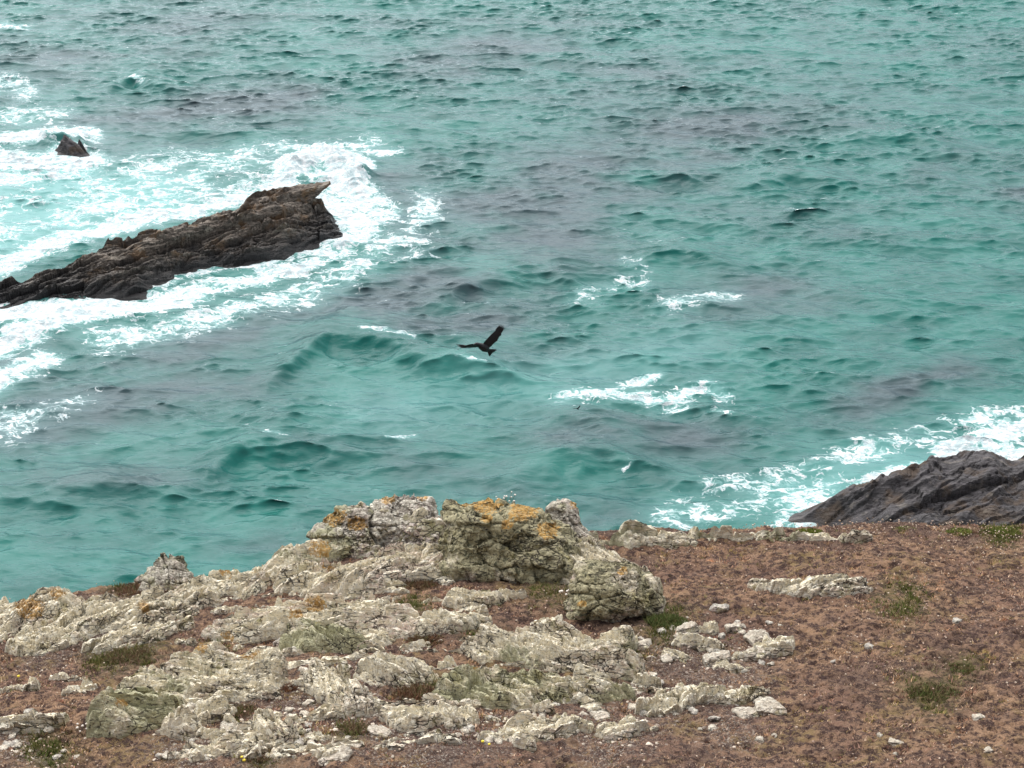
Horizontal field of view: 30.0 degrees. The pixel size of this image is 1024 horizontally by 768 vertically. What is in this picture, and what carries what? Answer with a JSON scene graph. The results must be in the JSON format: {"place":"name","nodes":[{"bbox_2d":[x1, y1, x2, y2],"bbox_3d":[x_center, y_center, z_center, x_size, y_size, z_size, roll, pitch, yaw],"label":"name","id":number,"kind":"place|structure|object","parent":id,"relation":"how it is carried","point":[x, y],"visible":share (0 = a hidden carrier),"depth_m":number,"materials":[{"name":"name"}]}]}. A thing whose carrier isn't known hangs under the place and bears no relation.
{"place":"outdoors","nodes":[
{"label":"outdoors","id":0,"kind":"place"},
{"bbox_2d":[456,325,504,355],"bbox_3d":[-0.420,-0.535,25.503,0.652,0.450,0.289,-1,23,-1],"label":"bird","id":1,"kind":"object","parent":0,"point":[490,341],"visible":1,"depth_m":25.53},
{"bbox_2d":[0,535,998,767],"bbox_3d":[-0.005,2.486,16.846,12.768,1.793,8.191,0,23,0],"label":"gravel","id":2,"kind":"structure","parent":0,"point":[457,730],"depth_m":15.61,"materials":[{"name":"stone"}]},
{"bbox_2d":[0,0,1023,602],"bbox_3d":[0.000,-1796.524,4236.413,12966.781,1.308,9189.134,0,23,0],"label":"sea","id":3,"kind":"structure","parent":0,"point":[738,264],"depth_m":88.24,"materials":[{"name":"liquid"}]},
{"bbox_2d":[55,135,89,156],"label":"sea rock","id":4,"kind":"object","parent":3,"relation":"in","point":[67,146],"visible":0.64,"depth_m":104.93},
{"bbox_2d":[0,187,342,308],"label":"sea rock","id":5,"kind":"object","parent":3,"relation":"in","point":[258,227],"visible":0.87,"depth_m":88.30,"materials":[{"name":"stone"}]},
{"bbox_2d":[272,181,330,203],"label":"sea rock","id":6,"kind":"object","parent":5,"relation":"on","point":[306,193],"visible":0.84,"depth_m":92.87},
{"bbox_2d":[787,450,1023,526],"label":"shore rock","id":7,"kind":"object","parent":3,"relation":"in","point":[965,487],"visible":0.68,"depth_m":64.19,"materials":[{"name":"stone"}]},
{"bbox_2d":[0,521,1023,767],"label":"ground","id":8,"kind":"structure","parent":0,"point":[978,739],"depth_m":16.76,"materials":[{"name":"soil"}]},
{"bbox_2d":[0,677,40,693],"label":"rock outcrop","id":9,"kind":"object","parent":8,"relation":"on","point":[33,684],"visible":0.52,"depth_m":16.96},
{"bbox_2d":[0,709,69,734],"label":"rock outcrop","id":10,"kind":"object","parent":8,"relation":"on","point":[21,724],"visible":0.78,"depth_m":16.04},
{"bbox_2d":[0,586,81,642],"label":"rock outcrop","id":11,"kind":"object","parent":8,"relation":"on","point":[55,602],"visible":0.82,"depth_m":18.89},
{"bbox_2d":[48,671,85,681],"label":"rock outcrop","id":12,"kind":"object","parent":8,"relation":"on","point":[63,676],"visible":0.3,"depth_m":17.27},
{"bbox_2d":[61,676,97,695],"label":"rock outcrop","id":13,"kind":"object","parent":8,"relation":"on","point":[68,690],"visible":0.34,"depth_m":16.94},
{"bbox_2d":[105,599,141,611],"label":"rock outcrop","id":14,"kind":"object","parent":8,"relation":"on","point":[137,602],"visible":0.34,"depth_m":18.90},
{"bbox_2d":[100,646,157,663],"bbox_3d":[-3.561,2.521,17.769,0.544,0.110,0.461,0,23,0],"label":"grass tuft","id":15,"kind":"object","parent":8,"relation":"on","point":[123,656],"visible":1,"depth_m":17.74,"materials":[{"name":"green plant"}]},
{"bbox_2d":[85,686,185,738],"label":"rock outcrop","id":16,"kind":"object","parent":8,"relation":"on","point":[120,713],"visible":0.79,"depth_m":15.93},
{"bbox_2d":[5,569,266,656],"bbox_3d":[-3.704,2.324,19.110,3.013,0.700,1.306,-13,26,-27],"label":"rock outcrop","id":17,"kind":"object","parent":8,"relation":"on","point":[90,618],"visible":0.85,"depth_m":18.72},
{"bbox_2d":[81,613,194,654],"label":"rock outcrop","id":18,"kind":"object","parent":8,"relation":"on","point":[109,640],"visible":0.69,"depth_m":18.15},
{"bbox_2d":[114,580,167,596],"bbox_3d":[-3.797,2.107,19.744,0.646,0.145,0.506,0,23,0],"label":"grass tuft","id":19,"kind":"object","parent":8,"relation":"on","point":[134,587],"visible":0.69,"depth_m":19.69,"materials":[{"name":"brown plant"}]},
{"bbox_2d":[133,552,193,592],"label":"boulder","id":20,"kind":"object","parent":8,"relation":"on","point":[166,573],"visible":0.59,"depth_m":19.75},
{"bbox_2d":[148,619,178,639],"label":"rock outcrop","id":21,"kind":"object","parent":8,"relation":"on","point":[169,631],"visible":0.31,"depth_m":18.14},
{"bbox_2d":[160,704,201,741],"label":"rock outcrop","id":22,"kind":"object","parent":8,"relation":"on","point":[182,723],"visible":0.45,"depth_m":15.74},
{"bbox_2d":[170,637,196,645],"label":"rock outcrop","id":23,"kind":"object","parent":8,"relation":"on","point":[191,641],"visible":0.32,"depth_m":17.92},
{"bbox_2d":[115,641,287,704],"bbox_3d":[-2.707,2.630,16.865,1.648,0.714,1.564,0,23,0],"label":"rock outcrop","id":24,"kind":"object","parent":8,"relation":"on","point":[202,670],"visible":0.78,"depth_m":16.75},
{"bbox_2d":[195,694,236,725],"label":"rock outcrop","id":25,"kind":"object","parent":8,"relation":"on","point":[212,709],"visible":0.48,"depth_m":16.03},
{"bbox_2d":[167,739,268,762],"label":"rock outcrop","id":26,"kind":"object","parent":8,"relation":"on","point":[193,751],"visible":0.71,"depth_m":15.18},
{"bbox_2d":[210,605,241,614],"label":"rock outcrop","id":27,"kind":"object","parent":8,"relation":"on","point":[225,609],"visible":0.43,"depth_m":18.83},
{"bbox_2d":[220,721,236,731],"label":"stone","id":28,"kind":"object","parent":8,"relation":"on","point":[225,725],"visible":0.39,"depth_m":15.72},
{"bbox_2d":[202,569,272,586],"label":"rock outcrop","id":29,"kind":"object","parent":8,"relation":"on","point":[215,577],"visible":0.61,"depth_m":19.66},
{"bbox_2d":[230,704,257,716],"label":"grass tuft","id":30,"kind":"object","parent":8,"relation":"on","point":[245,708],"visible":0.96,"depth_m":16.09,"materials":[{"name":"brown plant"}]},
{"bbox_2d":[223,709,274,724],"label":"rock outcrop","id":31,"kind":"object","parent":8,"relation":"on","point":[265,713],"visible":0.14,"depth_m":15.67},
{"bbox_2d":[232,730,267,742],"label":"rock outcrop","id":32,"kind":"object","parent":8,"relation":"on","point":[249,734],"visible":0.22,"depth_m":15.36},
{"bbox_2d":[237,564,264,574],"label":"rock outcrop","id":33,"kind":"object","parent":8,"relation":"on","point":[258,569],"visible":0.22,"depth_m":19.85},
{"bbox_2d":[235,742,289,762],"bbox_3d":[-1.933,2.893,15.033,0.494,0.148,0.401,0,23,0],"label":"grass tuft","id":34,"kind":"object","parent":8,"relation":"on","point":[257,759],"visible":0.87,"depth_m":14.94,"materials":[{"name":"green plant"}]},
{"bbox_2d":[242,673,283,700],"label":"rock outcrop","id":35,"kind":"object","parent":8,"relation":"on","point":[271,695],"visible":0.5,"depth_m":16.34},
{"bbox_2d":[246,708,298,742],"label":"rock outcrop","id":36,"kind":"object","parent":8,"relation":"on","point":[286,731],"visible":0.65,"depth_m":15.25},
{"bbox_2d":[268,676,303,691],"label":"rock outcrop","id":37,"kind":"object","parent":8,"relation":"on","point":[283,679],"visible":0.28,"depth_m":16.44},
{"bbox_2d":[279,682,302,691],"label":"grass tuft","id":38,"kind":"object","parent":8,"relation":"on","point":[286,687],"visible":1,"depth_m":16.38,"materials":[{"name":"brown plant"}]},
{"bbox_2d":[302,699,314,707],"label":"stone","id":39,"kind":"object","parent":8,"relation":"on","point":[308,702],"visible":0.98,"depth_m":16.10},
{"bbox_2d":[301,731,332,743],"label":"rock outcrop","id":40,"kind":"object","parent":8,"relation":"on","point":[314,736],"visible":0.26,"depth_m":15.18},
{"bbox_2d":[201,591,438,643],"bbox_3d":[-1.724,2.252,18.163,2.468,0.731,1.160,5,24,12],"label":"rock outcrop","id":41,"kind":"object","parent":8,"relation":"on","point":[368,610],"visible":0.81,"depth_m":17.95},
{"bbox_2d":[279,617,367,653],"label":"rock outcrop","id":42,"kind":"object","parent":8,"relation":"on","point":[303,635],"visible":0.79,"depth_m":17.35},
{"bbox_2d":[310,747,338,758],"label":"rock outcrop","id":43,"kind":"object","parent":8,"relation":"on","point":[319,752],"visible":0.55,"depth_m":14.72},
{"bbox_2d":[318,707,340,720],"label":"rock outcrop","id":44,"kind":"object","parent":8,"relation":"on","point":[330,714],"visible":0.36,"depth_m":15.65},
{"bbox_2d":[318,745,352,766],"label":"stone","id":45,"kind":"object","parent":8,"relation":"on","point":[343,753],"visible":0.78,"depth_m":14.65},
{"bbox_2d":[299,657,377,719],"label":"rock outcrop","id":46,"kind":"object","parent":8,"relation":"on","point":[354,697],"visible":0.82,"depth_m":16.08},
{"bbox_2d":[306,501,380,559],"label":"boulder","id":47,"kind":"object","parent":8,"relation":"on","point":[346,529],"visible":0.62,"depth_m":20.20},
{"bbox_2d":[263,507,444,581],"bbox_3d":[-1.585,1.743,20.215,2.450,0.792,0.833,-11,26,-23],"label":"rock outcrop","id":48,"kind":"object","parent":8,"relation":"on","point":[317,550],"visible":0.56,"depth_m":19.95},
{"bbox_2d":[338,719,369,733],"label":"grass tuft","id":49,"kind":"object","parent":8,"relation":"on","point":[357,725],"visible":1,"depth_m":15.35,"materials":[{"name":"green plant"}]},
{"bbox_2d":[272,541,446,597],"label":"rock outcrop","id":50,"kind":"object","parent":8,"relation":"on","point":[397,560],"visible":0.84,"depth_m":19.18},
{"bbox_2d":[367,725,391,738],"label":"stone","id":51,"kind":"object","parent":8,"relation":"on","point":[382,731],"visible":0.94,"depth_m":15.28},
{"bbox_2d":[353,651,438,690],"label":"rock outcrop","id":52,"kind":"object","parent":8,"relation":"on","point":[383,669],"visible":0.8,"depth_m":16.38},
{"bbox_2d":[152,565,657,763],"bbox_3d":[-0.812,2.556,17.186,4.515,1.401,4.946,0,23,0],"label":"rock outcrop","id":53,"kind":"object","parent":8,"relation":"on","point":[379,639],"visible":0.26,"depth_m":16.17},
{"bbox_2d":[370,494,440,547],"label":"boulder","id":54,"kind":"object","parent":8,"relation":"on","point":[389,524],"visible":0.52,"depth_m":20.24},
{"bbox_2d":[378,704,443,732],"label":"rock outcrop","id":55,"kind":"object","parent":8,"relation":"on","point":[402,718],"visible":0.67,"depth_m":15.39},
{"bbox_2d":[390,682,434,701],"bbox_3d":[-0.809,2.596,16.139,0.454,0.099,0.366,0,23,0],"label":"grass tuft","id":56,"kind":"object","parent":8,"relation":"on","point":[415,690],"visible":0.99,"depth_m":16.15,"materials":[{"name":"brown plant"}]},
{"bbox_2d":[394,577,439,589],"bbox_3d":[-0.953,1.967,19.015,0.514,0.117,0.407,0,23,0],"label":"grass tuft","id":57,"kind":"object","parent":8,"relation":"on","point":[425,584],"visible":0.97,"depth_m":18.95,"materials":[{"name":"brown plant"}]},
{"bbox_2d":[398,639,438,653],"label":"rock outcrop","id":58,"kind":"object","parent":8,"relation":"on","point":[414,646],"visible":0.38,"depth_m":17.13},
{"bbox_2d":[404,633,446,645],"bbox_3d":[-0.782,2.315,17.354,0.399,0.087,0.318,0,23,0],"label":"grass tuft","id":59,"kind":"object","parent":8,"relation":"on","point":[436,638],"visible":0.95,"depth_m":17.36,"materials":[{"name":"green plant"}]},
{"bbox_2d":[437,655,456,669],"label":"rock outcrop","id":60,"kind":"object","parent":8,"relation":"on","point":[448,661],"visible":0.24,"depth_m":16.68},
{"bbox_2d":[419,607,480,634],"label":"rock outcrop","id":61,"kind":"object","parent":8,"relation":"on","point":[454,622],"visible":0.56,"depth_m":17.64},
{"bbox_2d":[438,701,479,729],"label":"rock outcrop","id":62,"kind":"object","parent":8,"relation":"on","point":[460,717],"visible":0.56,"depth_m":15.43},
{"bbox_2d":[457,603,488,615],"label":"rock outcrop","id":63,"kind":"object","parent":8,"relation":"on","point":[481,609],"visible":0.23,"depth_m":18.06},
{"bbox_2d":[442,587,508,609],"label":"rock outcrop","id":64,"kind":"object","parent":8,"relation":"on","point":[455,597],"visible":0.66,"depth_m":18.27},
{"bbox_2d":[469,612,492,623],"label":"rock outcrop","id":65,"kind":"object","parent":8,"relation":"on","point":[482,618],"visible":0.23,"depth_m":17.80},
{"bbox_2d":[484,714,507,722],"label":"rock outcrop","id":66,"kind":"object","parent":8,"relation":"on","point":[494,719],"visible":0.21,"depth_m":15.66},
{"bbox_2d":[436,497,581,584],"bbox_3d":[0.118,1.754,19.386,1.842,1.120,1.211,0,23,0],"label":"boulder","id":67,"kind":"object","parent":8,"relation":"on","point":[488,539],"visible":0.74,"depth_m":19.08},
{"bbox_2d":[498,725,525,735],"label":"rock outcrop","id":68,"kind":"object","parent":8,"relation":"on","point":[508,730],"visible":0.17,"depth_m":15.25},
{"bbox_2d":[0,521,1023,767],"bbox_3d":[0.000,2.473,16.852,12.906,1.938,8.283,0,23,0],"label":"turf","id":69,"kind":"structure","parent":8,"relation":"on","point":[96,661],"depth_m":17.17,"materials":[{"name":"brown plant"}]},
{"bbox_2d":[498,588,526,599],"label":"rock outcrop","id":70,"kind":"object","parent":8,"relation":"on","point":[513,594],"visible":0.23,"depth_m":18.46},
{"bbox_2d":[512,736,536,752],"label":"rock outcrop","id":71,"kind":"object","parent":8,"relation":"on","point":[529,743],"visible":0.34,"depth_m":14.95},
{"bbox_2d":[432,663,635,711],"bbox_3d":[0.173,2.627,16.250,1.848,0.484,0.914,0,23,0],"label":"rock outcrop","id":72,"kind":"object","parent":8,"relation":"on","point":[496,687],"visible":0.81,"depth_m":16.13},
{"bbox_2d":[514,732,553,742],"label":"rock outcrop","id":73,"kind":"object","parent":8,"relation":"on","point":[540,737],"visible":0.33,"depth_m":15.11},
{"bbox_2d":[477,712,593,741],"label":"rock outcrop","id":74,"kind":"object","parent":8,"relation":"on","point":[565,726],"visible":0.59,"depth_m":15.29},
{"bbox_2d":[531,699,556,715],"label":"rock outcrop","id":75,"kind":"object","parent":8,"relation":"on","point":[546,706],"visible":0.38,"depth_m":15.76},
{"bbox_2d":[530,614,562,629],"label":"rock outcrop","id":76,"kind":"object","parent":8,"relation":"on","point":[540,622],"visible":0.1,"depth_m":17.83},
{"bbox_2d":[457,620,645,681],"bbox_3d":[0.387,2.398,17.045,1.834,0.583,0.915,8,25,17],"label":"rock outcrop","id":77,"kind":"object","parent":8,"relation":"on","point":[564,645],"visible":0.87,"depth_m":16.90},
{"bbox_2d":[545,498,592,538],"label":"boulder","id":78,"kind":"object","parent":8,"relation":"on","point":[565,510],"visible":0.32,"depth_m":20.27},
{"bbox_2d":[589,531,609,545],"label":"rock outcrop","id":79,"kind":"object","parent":8,"relation":"on","point":[594,534],"visible":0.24,"depth_m":20.32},
{"bbox_2d":[590,711,609,721],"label":"stone","id":80,"kind":"object","parent":8,"relation":"on","point":[600,715],"visible":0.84,"depth_m":15.74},
{"bbox_2d":[560,535,653,584],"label":"rock outcrop","id":81,"kind":"object","parent":8,"relation":"on","point":[592,547],"visible":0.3,"depth_m":19.41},
{"bbox_2d":[563,559,652,622],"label":"boulder","id":82,"kind":"object","parent":8,"relation":"on","point":[611,592],"visible":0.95,"depth_m":17.84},
{"bbox_2d":[599,625,638,650],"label":"rock outcrop","id":83,"kind":"object","parent":8,"relation":"on","point":[623,636],"visible":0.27,"depth_m":17.19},
{"bbox_2d":[594,714,657,743],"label":"rock outcrop","id":84,"kind":"object","parent":8,"relation":"on","point":[628,726],"visible":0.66,"depth_m":15.34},
{"bbox_2d":[637,638,651,649],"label":"stone","id":85,"kind":"object","parent":8,"relation":"on","point":[645,643],"visible":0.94,"depth_m":17.33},
{"bbox_2d":[633,672,661,687],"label":"rock outcrop","id":86,"kind":"object","parent":8,"relation":"on","point":[645,679],"visible":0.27,"depth_m":16.43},
{"bbox_2d":[641,571,665,615],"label":"boulder","id":87,"kind":"object","parent":8,"relation":"on","point":[657,598],"visible":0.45,"depth_m":18.08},
{"bbox_2d":[610,519,697,549],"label":"rock outcrop","id":88,"kind":"object","parent":8,"relation":"on","point":[630,534],"visible":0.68,"depth_m":20.23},
{"bbox_2d":[643,609,689,629],"bbox_3d":[1.443,2.193,17.828,0.452,0.124,0.375,0,23,0],"label":"grass tuft","id":89,"kind":"object","parent":8,"relation":"on","point":[670,619],"visible":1,"depth_m":17.81,"materials":[{"name":"green plant"}]},
{"bbox_2d":[660,653,672,663],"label":"stone","id":90,"kind":"object","parent":8,"relation":"on","point":[667,658],"visible":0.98,"depth_m":17.02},
{"bbox_2d":[661,647,692,662],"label":"rock outcrop","id":91,"kind":"object","parent":8,"relation":"on","point":[683,657],"visible":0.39,"depth_m":17.12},
{"bbox_2d":[675,621,698,633],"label":"stone","id":92,"kind":"object","parent":8,"relation":"on","point":[691,627],"visible":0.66,"depth_m":17.64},
{"bbox_2d":[676,637,703,646],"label":"rock outcrop","id":93,"kind":"object","parent":8,"relation":"on","point":[692,643],"visible":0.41,"depth_m":17.32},
{"bbox_2d":[671,632,725,651],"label":"rock outcrop","id":94,"kind":"object","parent":8,"relation":"on","point":[710,642],"visible":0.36,"depth_m":17.31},
{"bbox_2d":[634,682,773,716],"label":"rock outcrop","id":95,"kind":"object","parent":8,"relation":"on","point":[661,702],"visible":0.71,"depth_m":16.00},
{"bbox_2d":[699,620,718,635],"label":"rock outcrop","id":96,"kind":"object","parent":8,"relation":"on","point":[710,627],"visible":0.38,"depth_m":17.66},
{"bbox_2d":[702,650,730,667],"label":"stone","id":97,"kind":"object","parent":8,"relation":"on","point":[710,659],"visible":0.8,"depth_m":16.93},
{"bbox_2d":[709,603,729,613],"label":"stone","id":98,"kind":"object","parent":8,"relation":"on","point":[719,608],"visible":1,"depth_m":18.13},
{"bbox_2d":[712,660,751,673],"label":"rock outcrop","id":99,"kind":"object","parent":8,"relation":"on","point":[735,668],"visible":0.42,"depth_m":16.77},
{"bbox_2d":[724,622,745,633],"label":"stone","id":100,"kind":"object","parent":8,"relation":"on","point":[731,628],"visible":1,"depth_m":17.64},
{"bbox_2d":[688,525,788,542],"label":"rock outcrop","id":101,"kind":"object","parent":8,"relation":"on","point":[726,531],"visible":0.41,"depth_m":20.41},
{"bbox_2d":[731,646,756,660],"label":"rock outcrop","id":102,"kind":"object","parent":8,"relation":"on","point":[738,655],"visible":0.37,"depth_m":17.00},
{"bbox_2d":[731,706,758,718],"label":"stone","id":103,"kind":"object","parent":8,"relation":"on","point":[744,712],"visible":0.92,"depth_m":15.76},
{"bbox_2d":[742,646,770,661],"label":"stone","id":104,"kind":"object","parent":8,"relation":"on","point":[760,653],"visible":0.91,"depth_m":16.98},
{"bbox_2d":[743,629,769,645],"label":"stone","id":105,"kind":"object","parent":8,"relation":"on","point":[751,637],"visible":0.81,"depth_m":17.40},
{"bbox_2d":[754,697,786,715],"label":"stone","id":106,"kind":"object","parent":8,"relation":"on","point":[764,706],"visible":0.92,"depth_m":15.78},
{"bbox_2d":[753,634,794,657],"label":"rock outcrop","id":107,"kind":"object","parent":8,"relation":"on","point":[779,645],"visible":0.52,"depth_m":17.09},
{"bbox_2d":[793,527,822,533],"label":"grass tuft","id":108,"kind":"object","parent":8,"relation":"on","point":[809,530],"visible":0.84,"depth_m":20.54,"materials":[{"name":"green plant"}]},
{"bbox_2d":[747,573,872,598],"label":"rock outcrop","id":109,"kind":"object","parent":8,"relation":"on","point":[840,585],"visible":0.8,"depth_m":18.50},
{"bbox_2d":[788,529,872,543],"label":"rock outcrop","id":110,"kind":"object","parent":8,"relation":"on","point":[853,536],"visible":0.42,"depth_m":20.20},
{"bbox_2d":[888,737,903,745],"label":"stone","id":111,"kind":"object","parent":8,"relation":"on","point":[893,742],"visible":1,"depth_m":14.96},
{"bbox_2d":[904,681,959,700],"bbox_3d":[3.523,2.580,16.028,0.471,0.078,0.391,0,23,0],"label":"grass tuft","id":112,"kind":"object","parent":8,"relation":"on","point":[941,694],"visible":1,"depth_m":16.03,"materials":[{"name":"green plant"}]},
{"bbox_2d":[946,526,971,535],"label":"samphire plant","id":113,"kind":"object","parent":8,"relation":"on","point":[959,529],"visible":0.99,"depth_m":20.54,"materials":[{"name":"green plant"}]},
{"bbox_2d":[946,662,977,673],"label":"grass tuft","id":114,"kind":"object","parent":8,"relation":"on","point":[958,667],"visible":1,"depth_m":16.55,"materials":[{"name":"green plant"}]},
{"bbox_2d":[972,714,984,720],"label":"stone","id":115,"kind":"object","parent":8,"relation":"on","point":[975,717],"visible":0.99,"depth_m":15.38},
{"bbox_2d":[985,525,1022,536],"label":"samphire plant","id":116,"kind":"object","parent":8,"relation":"on","point":[1004,530],"visible":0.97,"depth_m":20.54,"materials":[{"name":"green plant"}]},
{"bbox_2d":[0,518,1023,767],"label":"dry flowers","id":117,"kind":"object","parent":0,"point":[736,632],"visible":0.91,"depth_m":17.66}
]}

